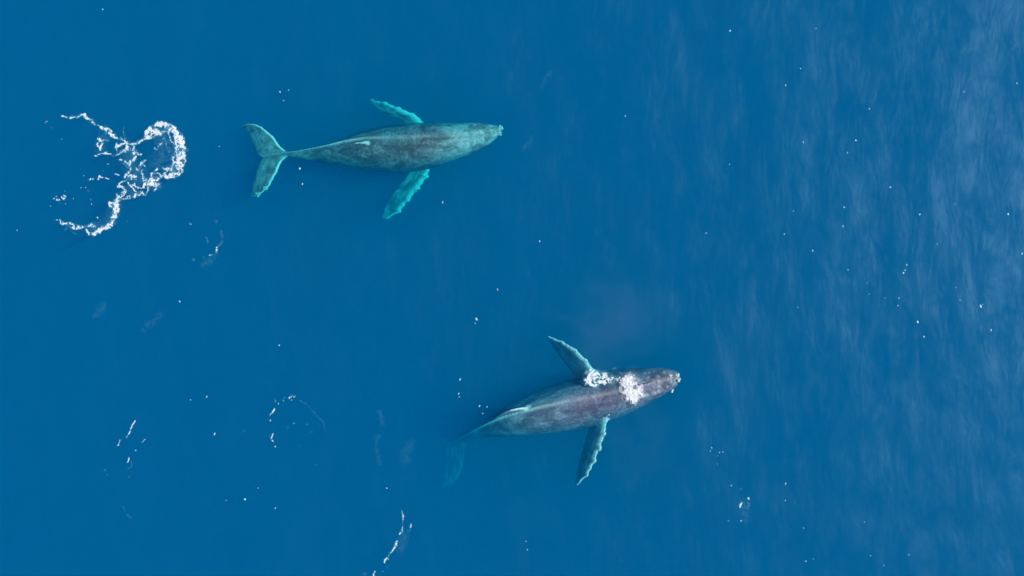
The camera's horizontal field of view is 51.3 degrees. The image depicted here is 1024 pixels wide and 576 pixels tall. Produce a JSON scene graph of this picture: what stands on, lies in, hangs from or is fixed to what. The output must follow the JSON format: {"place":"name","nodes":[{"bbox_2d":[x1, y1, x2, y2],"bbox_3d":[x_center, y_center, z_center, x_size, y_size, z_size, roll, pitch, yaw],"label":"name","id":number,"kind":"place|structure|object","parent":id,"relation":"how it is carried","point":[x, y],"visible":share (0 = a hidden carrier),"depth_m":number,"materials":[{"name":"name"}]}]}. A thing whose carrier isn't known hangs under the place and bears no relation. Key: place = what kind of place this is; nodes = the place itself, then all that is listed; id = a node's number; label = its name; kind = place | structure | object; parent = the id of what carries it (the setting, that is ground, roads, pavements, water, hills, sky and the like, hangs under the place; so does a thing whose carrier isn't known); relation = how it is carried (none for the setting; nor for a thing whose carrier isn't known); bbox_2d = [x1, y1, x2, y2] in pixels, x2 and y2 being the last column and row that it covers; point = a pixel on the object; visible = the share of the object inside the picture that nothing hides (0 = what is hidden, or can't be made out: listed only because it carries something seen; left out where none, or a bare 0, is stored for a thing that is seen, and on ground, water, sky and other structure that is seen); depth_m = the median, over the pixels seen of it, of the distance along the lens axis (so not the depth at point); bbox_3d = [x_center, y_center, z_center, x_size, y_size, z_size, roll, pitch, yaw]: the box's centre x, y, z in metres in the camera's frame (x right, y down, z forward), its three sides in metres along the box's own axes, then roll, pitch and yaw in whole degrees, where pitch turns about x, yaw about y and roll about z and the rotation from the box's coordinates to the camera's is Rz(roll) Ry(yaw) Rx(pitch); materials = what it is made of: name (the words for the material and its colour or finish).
{"place":"outdoors","nodes":[
{"label":"outdoors","id":0,"kind":"place"},
{"bbox_2d":[0,0,1023,575],"bbox_3d":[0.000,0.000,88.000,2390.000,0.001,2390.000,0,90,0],"label":"deep water","id":1,"kind":"structure","parent":0,"point":[642,182],"depth_m":88.00,"materials":[{"name":"blue liquid"}]},
{"bbox_3d":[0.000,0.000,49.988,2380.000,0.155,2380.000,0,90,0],"label":"water surface","id":2,"kind":"structure","parent":0,"visible":0},
{"bbox_2d":[46,113,185,235],"bbox_3d":[-18.533,-5.264,49.971,6.834,0.171,5.956,0,90,0],"label":"foam trail","id":3,"kind":"object","parent":2,"relation":"on","point":[181,141],"visible":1,"depth_m":49.95,"materials":[{"name":"white liquid"}]},
{"bbox_2d":[373,513,410,575],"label":"foam streak","id":4,"kind":"object","parent":2,"relation":"on","point":[395,543],"visible":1,"depth_m":49.97,"materials":[{"name":"white liquid"}]},
{"bbox_3d":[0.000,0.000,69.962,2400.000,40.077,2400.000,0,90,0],"label":"water","id":5,"kind":"structure","parent":0,"visible":0},
{"bbox_2d":[241,99,502,218],"bbox_3d":[-6.682,-6.291,51.429,12.550,2.205,5.857,0,90,0],"label":"humpback whale","id":6,"kind":"object","parent":5,"relation":"on","point":[415,147],"visible":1,"depth_m":50.70},
{"bbox_2d":[419,336,680,487],"bbox_3d":[1.676,6.237,53.279,12.972,7.043,6.832,-30,90,0],"label":"humpback whale","id":7,"kind":"object","parent":5,"relation":"on","point":[576,403],"visible":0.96,"depth_m":50.44},
{"bbox_2d":[619,374,644,403],"bbox_3d":[5.470,4.742,49.796,1.811,0.488,1.787,0,90,0],"label":"blow spray","id":8,"kind":"object","parent":7,"relation":"on","point":[631,391],"visible":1,"depth_m":49.82,"materials":[{"name":"white liquid"}]},
{"bbox_2d":[583,368,619,387],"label":"white water","id":9,"kind":"structure","parent":5,"relation":"on","point":[590,376],"depth_m":49.95,"materials":[{"name":"liquid"}]}
]}

